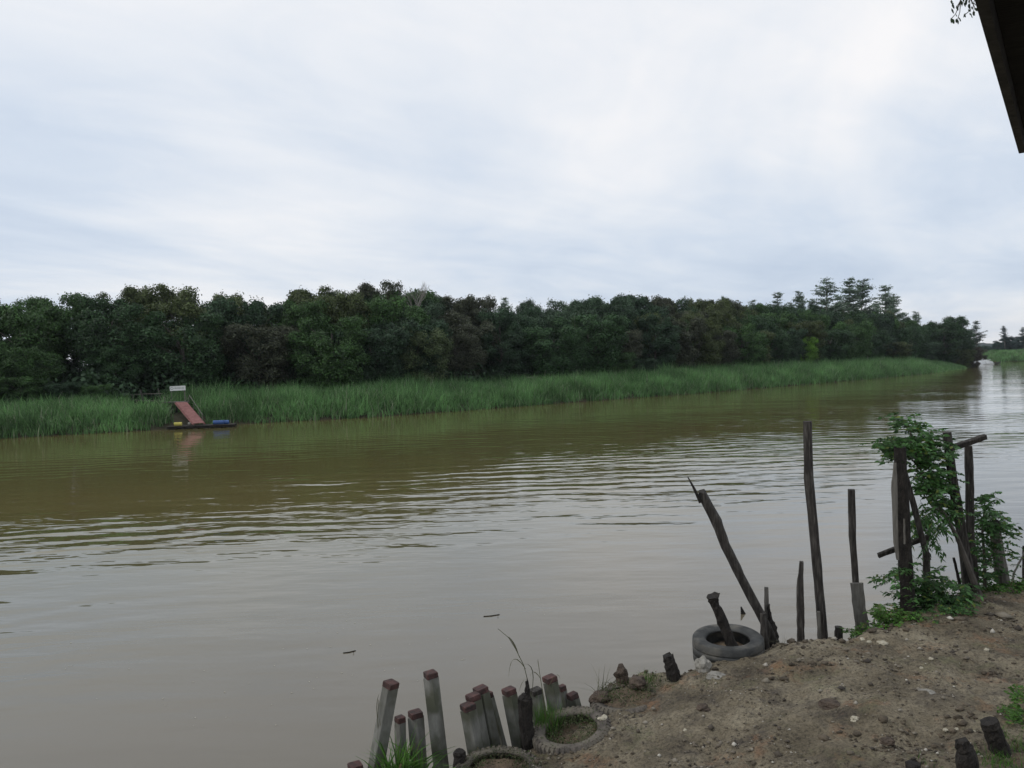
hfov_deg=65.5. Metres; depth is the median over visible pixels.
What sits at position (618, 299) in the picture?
forest tree
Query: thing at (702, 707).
earth clod
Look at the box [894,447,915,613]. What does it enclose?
timber post
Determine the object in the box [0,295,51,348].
forest tree
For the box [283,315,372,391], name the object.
forest tree
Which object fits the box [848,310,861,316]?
forest tree
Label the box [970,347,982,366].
bush
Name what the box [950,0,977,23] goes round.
overhanging branch
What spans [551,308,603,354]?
forest tree
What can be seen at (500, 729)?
concrete pile
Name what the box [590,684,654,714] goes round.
tyre
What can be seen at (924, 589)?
weed bush
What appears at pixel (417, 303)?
bare tree
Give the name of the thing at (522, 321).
forest tree
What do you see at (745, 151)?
sky
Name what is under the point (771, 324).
forest tree
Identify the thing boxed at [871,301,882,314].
tiered tree
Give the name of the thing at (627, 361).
bush
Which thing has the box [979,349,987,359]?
bush
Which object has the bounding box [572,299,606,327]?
forest tree
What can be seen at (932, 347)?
bush
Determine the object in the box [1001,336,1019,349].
tree
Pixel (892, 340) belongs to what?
forest tree
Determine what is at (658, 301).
forest tree
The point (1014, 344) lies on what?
tree
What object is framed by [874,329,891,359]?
forest tree
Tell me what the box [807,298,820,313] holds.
tiered tree
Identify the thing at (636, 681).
earth clod
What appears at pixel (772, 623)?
broken stump
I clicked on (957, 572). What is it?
stick
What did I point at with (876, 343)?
forest tree
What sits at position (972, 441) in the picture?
cross beam
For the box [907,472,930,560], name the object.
brace
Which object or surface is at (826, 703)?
earth clod
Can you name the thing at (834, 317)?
forest tree
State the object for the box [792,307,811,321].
forest tree
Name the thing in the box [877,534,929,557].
plank
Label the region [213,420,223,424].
blue drum
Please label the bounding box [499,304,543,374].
forest tree
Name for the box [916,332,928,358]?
forest tree
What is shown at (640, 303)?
forest tree
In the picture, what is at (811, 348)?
bright tree
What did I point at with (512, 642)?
grass stalk
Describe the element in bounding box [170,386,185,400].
sign board
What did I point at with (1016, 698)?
weed bush
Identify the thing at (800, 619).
timber post
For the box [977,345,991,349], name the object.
tree
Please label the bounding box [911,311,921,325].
tiered tree
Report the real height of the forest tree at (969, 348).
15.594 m
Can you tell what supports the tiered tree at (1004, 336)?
on the farther bank terrain
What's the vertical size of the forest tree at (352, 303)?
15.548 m
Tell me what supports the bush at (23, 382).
on the bank terrain at (180, 417)
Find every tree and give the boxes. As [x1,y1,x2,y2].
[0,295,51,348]
[0,301,76,398]
[0,346,65,399]
[18,292,92,381]
[63,292,149,384]
[78,345,147,398]
[83,284,150,346]
[129,310,228,399]
[138,283,202,393]
[140,297,234,385]
[172,284,244,325]
[195,295,285,383]
[216,322,301,389]
[247,307,276,334]
[265,297,338,386]
[267,309,295,367]
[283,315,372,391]
[286,284,342,366]
[293,289,374,359]
[318,289,374,325]
[332,325,412,387]
[351,294,430,363]
[355,279,405,325]
[366,317,453,379]
[372,287,438,314]
[383,326,453,383]
[396,295,445,332]
[400,281,428,306]
[431,294,450,318]
[437,309,501,379]
[438,292,497,343]
[440,323,488,381]
[475,308,533,371]
[477,323,530,380]
[480,307,526,337]
[497,297,512,342]
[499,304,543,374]
[515,297,554,376]
[518,324,589,378]
[524,310,581,352]
[544,299,584,339]
[550,311,632,374]
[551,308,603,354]
[569,316,580,369]
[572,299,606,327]
[574,294,635,321]
[580,296,638,352]
[592,294,654,315]
[605,328,644,370]
[629,311,661,361]
[633,304,672,342]
[634,294,676,319]
[636,313,682,372]
[653,314,707,369]
[671,312,706,352]
[674,296,699,314]
[675,310,709,345]
[676,315,726,368]
[681,297,721,311]
[681,319,694,366]
[686,307,735,337]
[695,297,735,315]
[704,303,745,331]
[704,330,741,367]
[716,299,744,314]
[720,322,769,367]
[730,315,771,344]
[734,330,775,362]
[736,304,757,317]
[736,315,778,348]
[741,309,751,355]
[744,303,770,314]
[747,300,756,310]
[752,310,798,336]
[752,329,793,366]
[761,303,790,315]
[768,328,807,362]
[771,292,789,309]
[779,319,828,362]
[790,291,807,308]
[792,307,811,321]
[793,336,819,363]
[796,304,819,313]
[796,309,830,330]
[802,330,828,359]
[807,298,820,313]
[808,277,850,313]
[809,310,844,330]
[817,308,830,313]
[821,329,857,362]
[825,330,859,359]
[828,320,876,359]
[831,294,849,315]
[838,277,861,314]
[842,278,879,316]
[843,313,871,337]
[845,319,853,327]
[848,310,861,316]
[857,333,882,358]
[867,311,895,333]
[869,285,901,319]
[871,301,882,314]
[874,318,900,340]
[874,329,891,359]
[877,331,896,359]
[884,294,908,319]
[898,316,910,322]
[898,324,924,358]
[899,320,921,330]
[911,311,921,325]
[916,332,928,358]
[919,324,932,348]
[924,315,968,362]
[933,323,977,360]
[945,329,975,356]
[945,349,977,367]
[970,320,987,361]
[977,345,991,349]
[991,343,1005,349]
[993,337,1014,349]
[999,325,1009,347]
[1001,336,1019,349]
[1010,338,1023,349]
[1016,327,1023,339]
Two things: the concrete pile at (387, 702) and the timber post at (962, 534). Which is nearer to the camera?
the concrete pile at (387, 702)
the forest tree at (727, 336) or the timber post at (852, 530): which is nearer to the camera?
the timber post at (852, 530)
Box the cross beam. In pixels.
[953,434,986,450]
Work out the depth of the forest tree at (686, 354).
151.69 m
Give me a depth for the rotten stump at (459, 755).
9.68 m
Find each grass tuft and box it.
[356,726,443,767]
[371,738,464,767]
[533,693,570,737]
[556,715,577,730]
[563,664,625,701]
[631,668,658,688]
[641,669,681,690]
[974,741,1022,767]
[1002,723,1023,760]
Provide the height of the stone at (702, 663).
0.268 m
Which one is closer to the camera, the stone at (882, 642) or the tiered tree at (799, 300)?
the stone at (882, 642)
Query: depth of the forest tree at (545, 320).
135.43 m
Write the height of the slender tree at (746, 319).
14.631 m
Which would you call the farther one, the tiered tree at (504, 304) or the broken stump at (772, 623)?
the tiered tree at (504, 304)
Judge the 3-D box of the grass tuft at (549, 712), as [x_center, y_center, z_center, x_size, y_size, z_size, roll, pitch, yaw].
[0.426,4.385,10.517,0.741,0.509,0.678,-1,2,0]
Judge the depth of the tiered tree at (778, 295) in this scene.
214.99 m
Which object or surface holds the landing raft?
on the river water
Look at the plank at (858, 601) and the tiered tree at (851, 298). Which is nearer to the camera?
the plank at (858, 601)
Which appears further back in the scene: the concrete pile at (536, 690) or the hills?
the hills
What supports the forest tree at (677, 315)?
on the bank terrain at (180, 417)
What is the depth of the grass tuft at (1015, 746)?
8.16 m
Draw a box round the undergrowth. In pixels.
[0,340,919,405]
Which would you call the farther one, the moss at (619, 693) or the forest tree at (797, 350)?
the forest tree at (797, 350)
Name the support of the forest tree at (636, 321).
on the bank terrain at (180, 417)
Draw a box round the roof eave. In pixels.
[975,0,1023,153]
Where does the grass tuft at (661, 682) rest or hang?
on the bank ground at (676, 720)
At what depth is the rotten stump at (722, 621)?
11.34 m
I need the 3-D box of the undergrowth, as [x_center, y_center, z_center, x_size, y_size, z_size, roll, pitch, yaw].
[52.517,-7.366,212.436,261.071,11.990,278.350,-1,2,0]
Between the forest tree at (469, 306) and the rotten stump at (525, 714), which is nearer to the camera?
the rotten stump at (525, 714)
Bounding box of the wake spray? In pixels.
[975,359,992,364]
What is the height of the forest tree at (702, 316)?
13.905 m
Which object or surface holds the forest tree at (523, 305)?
on the bank terrain at (180, 417)
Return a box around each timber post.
[688,477,779,644]
[764,587,768,617]
[796,561,804,641]
[803,421,827,638]
[848,489,858,637]
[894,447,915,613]
[922,552,930,602]
[942,431,973,590]
[964,445,979,585]
[989,520,1010,583]
[1022,546,1023,580]
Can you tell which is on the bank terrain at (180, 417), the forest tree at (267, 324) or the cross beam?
the forest tree at (267, 324)
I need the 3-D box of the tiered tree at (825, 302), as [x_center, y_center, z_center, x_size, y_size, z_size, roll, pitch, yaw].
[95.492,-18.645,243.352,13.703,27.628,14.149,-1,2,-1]
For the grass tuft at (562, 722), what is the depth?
10.48 m
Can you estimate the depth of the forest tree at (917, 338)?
268.94 m
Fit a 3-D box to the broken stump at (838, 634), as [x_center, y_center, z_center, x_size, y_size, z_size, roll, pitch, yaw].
[5.219,4.108,12.723,0.134,0.466,0.136,-1,2,0]
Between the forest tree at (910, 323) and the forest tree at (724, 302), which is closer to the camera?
the forest tree at (724, 302)
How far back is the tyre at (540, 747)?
10.07 m
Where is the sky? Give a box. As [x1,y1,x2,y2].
[0,0,1023,370]
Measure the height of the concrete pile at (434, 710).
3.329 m
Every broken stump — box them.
[760,612,769,649]
[767,604,778,646]
[817,611,820,638]
[834,625,842,639]
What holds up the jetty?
on the bank terrain at (180, 417)
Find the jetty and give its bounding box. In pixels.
[161,397,189,413]
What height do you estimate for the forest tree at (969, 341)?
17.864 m
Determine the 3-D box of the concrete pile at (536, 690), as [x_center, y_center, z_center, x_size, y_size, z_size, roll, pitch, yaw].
[0.549,5.582,10.960,0.581,2.834,0.205,-1,2,0]
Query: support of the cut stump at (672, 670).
on the bank ground at (676, 720)
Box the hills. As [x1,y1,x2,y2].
[975,343,992,347]
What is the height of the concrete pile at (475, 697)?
3.016 m
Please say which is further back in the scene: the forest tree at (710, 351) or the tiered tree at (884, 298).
the tiered tree at (884, 298)
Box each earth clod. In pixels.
[588,690,610,702]
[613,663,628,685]
[629,674,647,689]
[696,703,710,711]
[818,698,839,709]
[879,736,894,745]
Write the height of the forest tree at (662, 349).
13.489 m
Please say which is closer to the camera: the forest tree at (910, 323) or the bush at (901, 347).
the bush at (901, 347)
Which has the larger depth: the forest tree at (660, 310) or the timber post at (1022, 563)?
the forest tree at (660, 310)
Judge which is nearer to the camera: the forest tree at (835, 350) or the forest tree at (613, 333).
the forest tree at (613, 333)
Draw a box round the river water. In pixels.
[0,361,1023,767]
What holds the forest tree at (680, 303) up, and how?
on the bank terrain at (180, 417)
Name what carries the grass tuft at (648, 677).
on the bank ground at (676, 720)
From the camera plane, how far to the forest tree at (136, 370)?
90.34 m
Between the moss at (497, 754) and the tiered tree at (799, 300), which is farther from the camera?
the tiered tree at (799, 300)
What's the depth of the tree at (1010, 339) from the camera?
503.08 m
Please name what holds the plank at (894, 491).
attached to the timber post at (905, 560)
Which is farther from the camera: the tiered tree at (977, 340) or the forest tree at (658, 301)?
the tiered tree at (977, 340)
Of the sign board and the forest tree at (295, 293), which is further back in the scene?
the forest tree at (295, 293)
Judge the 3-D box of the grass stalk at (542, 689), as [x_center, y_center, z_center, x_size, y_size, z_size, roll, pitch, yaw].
[0.430,3.948,10.292,0.396,0.827,0.056,-1,2,0]
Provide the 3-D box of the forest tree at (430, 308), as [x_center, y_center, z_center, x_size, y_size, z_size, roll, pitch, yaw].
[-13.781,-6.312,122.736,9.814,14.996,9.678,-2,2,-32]
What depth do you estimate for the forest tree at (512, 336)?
124.95 m
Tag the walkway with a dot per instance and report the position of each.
(159, 393)
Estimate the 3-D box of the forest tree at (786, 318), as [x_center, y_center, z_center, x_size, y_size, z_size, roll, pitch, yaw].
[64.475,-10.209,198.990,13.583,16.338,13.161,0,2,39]
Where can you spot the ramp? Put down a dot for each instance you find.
(189, 413)
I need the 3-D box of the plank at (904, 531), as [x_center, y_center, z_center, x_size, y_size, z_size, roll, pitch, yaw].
[6.006,2.258,12.192,0.030,0.389,0.027,-1,2,20]
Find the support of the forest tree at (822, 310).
on the bank terrain at (180, 417)
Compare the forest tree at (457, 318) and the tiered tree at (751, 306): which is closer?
the forest tree at (457, 318)
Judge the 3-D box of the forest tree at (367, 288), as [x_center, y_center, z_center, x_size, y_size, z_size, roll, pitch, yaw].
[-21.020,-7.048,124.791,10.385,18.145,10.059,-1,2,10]
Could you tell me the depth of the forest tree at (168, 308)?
98.89 m
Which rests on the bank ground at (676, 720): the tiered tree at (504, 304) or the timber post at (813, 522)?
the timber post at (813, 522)
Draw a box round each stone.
[597,714,607,720]
[694,655,711,672]
[706,670,724,679]
[850,716,858,721]
[877,640,888,644]
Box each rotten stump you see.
[453,748,466,766]
[518,679,533,750]
[706,592,738,645]
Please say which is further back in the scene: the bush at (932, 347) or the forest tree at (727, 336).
the bush at (932, 347)
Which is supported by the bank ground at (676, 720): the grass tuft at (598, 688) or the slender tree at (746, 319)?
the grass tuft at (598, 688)
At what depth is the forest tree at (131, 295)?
101.26 m
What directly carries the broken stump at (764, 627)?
on the bank ground at (676, 720)
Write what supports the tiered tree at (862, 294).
on the bank terrain at (180, 417)
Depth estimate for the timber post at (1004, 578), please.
13.91 m
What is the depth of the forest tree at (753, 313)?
197.82 m
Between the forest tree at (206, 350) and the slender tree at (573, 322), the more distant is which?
the slender tree at (573, 322)
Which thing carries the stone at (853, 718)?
on the bank ground at (676, 720)
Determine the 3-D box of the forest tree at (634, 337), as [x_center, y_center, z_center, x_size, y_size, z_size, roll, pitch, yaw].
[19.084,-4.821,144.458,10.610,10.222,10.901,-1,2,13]
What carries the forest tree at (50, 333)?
on the bank terrain at (180, 417)
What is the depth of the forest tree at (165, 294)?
104.15 m
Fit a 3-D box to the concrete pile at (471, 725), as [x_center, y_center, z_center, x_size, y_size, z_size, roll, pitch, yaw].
[-0.324,5.563,10.259,0.637,2.954,0.216,-1,2,0]
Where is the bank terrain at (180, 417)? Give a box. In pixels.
[0,367,963,437]
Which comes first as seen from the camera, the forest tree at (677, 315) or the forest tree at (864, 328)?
the forest tree at (677, 315)
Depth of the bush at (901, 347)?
243.18 m
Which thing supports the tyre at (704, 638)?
on the bank ground at (676, 720)
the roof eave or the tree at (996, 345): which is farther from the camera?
the tree at (996, 345)
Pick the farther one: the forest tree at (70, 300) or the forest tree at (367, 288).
the forest tree at (367, 288)
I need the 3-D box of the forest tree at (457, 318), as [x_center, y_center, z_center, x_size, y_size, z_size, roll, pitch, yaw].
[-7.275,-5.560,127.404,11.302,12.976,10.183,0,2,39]
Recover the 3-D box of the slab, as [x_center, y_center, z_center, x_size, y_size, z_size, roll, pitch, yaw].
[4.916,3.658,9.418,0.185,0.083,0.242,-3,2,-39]
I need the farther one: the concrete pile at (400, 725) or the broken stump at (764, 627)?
the broken stump at (764, 627)
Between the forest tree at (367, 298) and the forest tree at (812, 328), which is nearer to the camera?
the forest tree at (367, 298)
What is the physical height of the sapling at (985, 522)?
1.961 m
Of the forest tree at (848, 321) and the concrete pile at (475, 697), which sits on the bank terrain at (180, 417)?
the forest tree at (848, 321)
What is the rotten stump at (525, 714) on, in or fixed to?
on the bank ground at (676, 720)
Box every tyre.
[455,745,541,767]
[532,706,611,754]
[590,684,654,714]
[692,624,764,662]
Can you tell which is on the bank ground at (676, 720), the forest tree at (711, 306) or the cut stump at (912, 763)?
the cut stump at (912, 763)
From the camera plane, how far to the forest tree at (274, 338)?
98.91 m
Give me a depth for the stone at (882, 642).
11.07 m
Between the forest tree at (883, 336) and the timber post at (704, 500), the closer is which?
the timber post at (704, 500)
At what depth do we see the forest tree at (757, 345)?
167.99 m
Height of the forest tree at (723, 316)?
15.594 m
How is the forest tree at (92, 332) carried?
on the bank terrain at (180, 417)
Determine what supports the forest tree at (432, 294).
on the bank terrain at (180, 417)
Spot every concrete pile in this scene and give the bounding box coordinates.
[347,760,362,767]
[368,679,399,767]
[394,714,405,767]
[408,708,426,767]
[423,669,448,767]
[460,701,483,753]
[465,691,490,747]
[473,684,500,746]
[489,691,506,746]
[501,685,521,747]
[530,686,546,725]
[542,673,562,711]
[559,684,568,707]
[566,691,580,706]
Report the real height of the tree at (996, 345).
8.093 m
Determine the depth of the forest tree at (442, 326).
110.08 m
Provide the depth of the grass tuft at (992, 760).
7.84 m
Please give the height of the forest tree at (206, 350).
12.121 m
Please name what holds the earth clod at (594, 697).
on the bank ground at (676, 720)
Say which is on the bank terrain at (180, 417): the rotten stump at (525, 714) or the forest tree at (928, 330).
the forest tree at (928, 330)
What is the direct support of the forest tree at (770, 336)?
on the bank terrain at (180, 417)
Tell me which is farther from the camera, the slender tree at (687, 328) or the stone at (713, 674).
the slender tree at (687, 328)
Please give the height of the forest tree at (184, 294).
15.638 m
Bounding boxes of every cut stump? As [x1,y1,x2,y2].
[663,652,680,681]
[905,759,920,767]
[954,737,978,767]
[980,716,1011,757]
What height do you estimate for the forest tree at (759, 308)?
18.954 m
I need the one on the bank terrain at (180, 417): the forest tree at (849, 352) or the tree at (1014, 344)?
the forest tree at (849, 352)
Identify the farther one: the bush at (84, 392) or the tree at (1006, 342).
the tree at (1006, 342)
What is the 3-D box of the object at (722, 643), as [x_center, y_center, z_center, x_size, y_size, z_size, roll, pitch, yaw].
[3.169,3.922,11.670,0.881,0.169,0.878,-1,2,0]
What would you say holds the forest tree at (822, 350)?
on the bank terrain at (180, 417)
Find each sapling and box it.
[857,412,982,594]
[910,495,970,562]
[954,491,1023,590]
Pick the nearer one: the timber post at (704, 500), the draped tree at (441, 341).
the timber post at (704, 500)
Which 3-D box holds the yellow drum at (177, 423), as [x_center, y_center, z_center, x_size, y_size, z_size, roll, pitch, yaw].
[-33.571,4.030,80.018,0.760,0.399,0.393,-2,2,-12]
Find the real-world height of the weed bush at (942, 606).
0.722 m
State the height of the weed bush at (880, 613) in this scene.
0.653 m
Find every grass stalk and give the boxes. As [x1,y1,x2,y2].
[498,629,533,711]
[530,663,558,718]
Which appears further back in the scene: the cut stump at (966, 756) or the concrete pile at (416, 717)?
the concrete pile at (416, 717)
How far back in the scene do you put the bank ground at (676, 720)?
9.65 m
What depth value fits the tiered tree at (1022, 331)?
489.49 m
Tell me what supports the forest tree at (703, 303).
on the bank terrain at (180, 417)
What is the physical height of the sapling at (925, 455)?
3.114 m
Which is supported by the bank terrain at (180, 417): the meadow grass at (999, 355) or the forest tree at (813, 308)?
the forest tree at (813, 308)
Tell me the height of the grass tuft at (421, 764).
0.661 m
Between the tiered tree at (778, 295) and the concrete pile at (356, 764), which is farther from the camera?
the tiered tree at (778, 295)
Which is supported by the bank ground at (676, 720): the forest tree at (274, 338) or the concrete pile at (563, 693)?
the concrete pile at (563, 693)
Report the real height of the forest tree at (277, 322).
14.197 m
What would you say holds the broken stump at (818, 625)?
on the bank ground at (676, 720)
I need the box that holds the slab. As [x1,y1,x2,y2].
[918,689,935,693]
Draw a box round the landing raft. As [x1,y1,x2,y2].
[167,423,236,429]
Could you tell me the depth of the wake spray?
354.98 m
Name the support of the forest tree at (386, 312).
on the bank terrain at (180, 417)
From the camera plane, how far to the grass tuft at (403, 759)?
9.86 m
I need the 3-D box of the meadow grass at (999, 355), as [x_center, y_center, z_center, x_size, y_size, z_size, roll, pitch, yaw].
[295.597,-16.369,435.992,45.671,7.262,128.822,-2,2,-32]
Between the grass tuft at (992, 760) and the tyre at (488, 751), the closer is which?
the grass tuft at (992, 760)
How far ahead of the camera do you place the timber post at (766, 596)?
12.19 m
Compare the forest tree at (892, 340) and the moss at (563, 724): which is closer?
the moss at (563, 724)
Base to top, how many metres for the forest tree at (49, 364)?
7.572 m
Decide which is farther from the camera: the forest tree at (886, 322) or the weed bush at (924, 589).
the forest tree at (886, 322)
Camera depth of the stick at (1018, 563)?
14.39 m
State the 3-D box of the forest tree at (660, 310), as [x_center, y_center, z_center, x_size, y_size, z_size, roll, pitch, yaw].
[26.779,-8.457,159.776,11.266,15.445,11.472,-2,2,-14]
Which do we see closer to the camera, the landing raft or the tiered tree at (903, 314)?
the landing raft
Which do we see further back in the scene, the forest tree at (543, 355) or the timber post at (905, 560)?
the forest tree at (543, 355)
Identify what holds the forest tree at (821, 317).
on the bank terrain at (180, 417)
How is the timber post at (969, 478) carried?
on the bank ground at (676, 720)
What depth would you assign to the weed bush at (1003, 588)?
13.37 m
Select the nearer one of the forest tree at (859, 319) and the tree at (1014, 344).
the forest tree at (859, 319)
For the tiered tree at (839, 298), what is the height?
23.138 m
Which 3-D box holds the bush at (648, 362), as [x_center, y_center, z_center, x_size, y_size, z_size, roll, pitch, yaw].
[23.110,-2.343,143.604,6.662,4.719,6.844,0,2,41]
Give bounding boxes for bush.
[0,376,47,403]
[35,382,80,403]
[78,384,120,401]
[546,358,578,378]
[592,352,636,373]
[631,358,658,372]
[839,603,922,638]
[867,562,985,614]
[883,341,913,359]
[906,592,976,624]
[918,342,940,360]
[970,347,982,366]
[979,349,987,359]
[982,576,1023,594]
[996,684,1023,728]
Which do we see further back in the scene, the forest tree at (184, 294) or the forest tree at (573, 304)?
the forest tree at (573, 304)
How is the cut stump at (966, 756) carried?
on the bank ground at (676, 720)
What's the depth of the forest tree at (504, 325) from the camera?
136.26 m
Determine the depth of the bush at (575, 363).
127.88 m
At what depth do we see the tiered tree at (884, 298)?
305.60 m
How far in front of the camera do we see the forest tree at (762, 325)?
183.07 m
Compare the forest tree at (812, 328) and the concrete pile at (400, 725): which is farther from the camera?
the forest tree at (812, 328)
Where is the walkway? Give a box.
[126,388,162,402]
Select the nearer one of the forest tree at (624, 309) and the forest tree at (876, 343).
the forest tree at (624, 309)
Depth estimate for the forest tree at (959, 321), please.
288.20 m
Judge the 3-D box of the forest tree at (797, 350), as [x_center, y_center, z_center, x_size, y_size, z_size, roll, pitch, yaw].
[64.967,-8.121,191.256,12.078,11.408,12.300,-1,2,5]
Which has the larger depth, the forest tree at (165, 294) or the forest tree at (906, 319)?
the forest tree at (906, 319)
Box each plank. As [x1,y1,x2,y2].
[850,582,868,636]
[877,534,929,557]
[891,463,898,559]
[903,519,904,543]
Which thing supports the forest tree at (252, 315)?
on the bank terrain at (180, 417)
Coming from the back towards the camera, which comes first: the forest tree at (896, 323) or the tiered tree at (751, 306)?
the forest tree at (896, 323)
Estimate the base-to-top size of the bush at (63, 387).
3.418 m
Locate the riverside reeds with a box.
[0,354,966,438]
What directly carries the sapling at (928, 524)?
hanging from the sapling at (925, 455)
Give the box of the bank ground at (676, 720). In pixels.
[514,587,1023,767]
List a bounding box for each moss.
[455,744,542,767]
[534,707,606,747]
[598,679,656,705]
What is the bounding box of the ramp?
[174,395,204,424]
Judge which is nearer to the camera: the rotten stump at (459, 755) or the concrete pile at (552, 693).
the rotten stump at (459, 755)
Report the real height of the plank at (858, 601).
1.165 m
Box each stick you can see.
[952,557,961,590]
[1012,552,1023,580]
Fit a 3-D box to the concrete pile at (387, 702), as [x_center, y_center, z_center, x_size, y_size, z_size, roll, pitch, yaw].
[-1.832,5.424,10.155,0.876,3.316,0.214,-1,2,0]
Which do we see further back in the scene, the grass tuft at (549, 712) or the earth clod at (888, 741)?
the grass tuft at (549, 712)
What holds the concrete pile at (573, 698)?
on the bank ground at (676, 720)
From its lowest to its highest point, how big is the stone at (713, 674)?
0.126 m
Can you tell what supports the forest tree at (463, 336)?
on the bank terrain at (180, 417)
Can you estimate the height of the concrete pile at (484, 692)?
3.052 m
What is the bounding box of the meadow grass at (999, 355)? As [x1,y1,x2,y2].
[982,348,1023,361]
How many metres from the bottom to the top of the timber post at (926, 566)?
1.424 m
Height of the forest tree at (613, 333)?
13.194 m
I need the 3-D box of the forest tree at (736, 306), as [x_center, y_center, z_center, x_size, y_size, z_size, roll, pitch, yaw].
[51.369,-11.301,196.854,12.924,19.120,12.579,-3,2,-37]
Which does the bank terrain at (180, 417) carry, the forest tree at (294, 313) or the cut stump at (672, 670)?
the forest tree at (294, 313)
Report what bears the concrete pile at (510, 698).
on the bank ground at (676, 720)
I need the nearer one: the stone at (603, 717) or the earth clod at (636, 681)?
the stone at (603, 717)
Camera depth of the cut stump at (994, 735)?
7.99 m
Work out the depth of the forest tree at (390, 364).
104.64 m
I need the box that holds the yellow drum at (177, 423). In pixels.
[174,422,181,425]
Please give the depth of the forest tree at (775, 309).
211.33 m

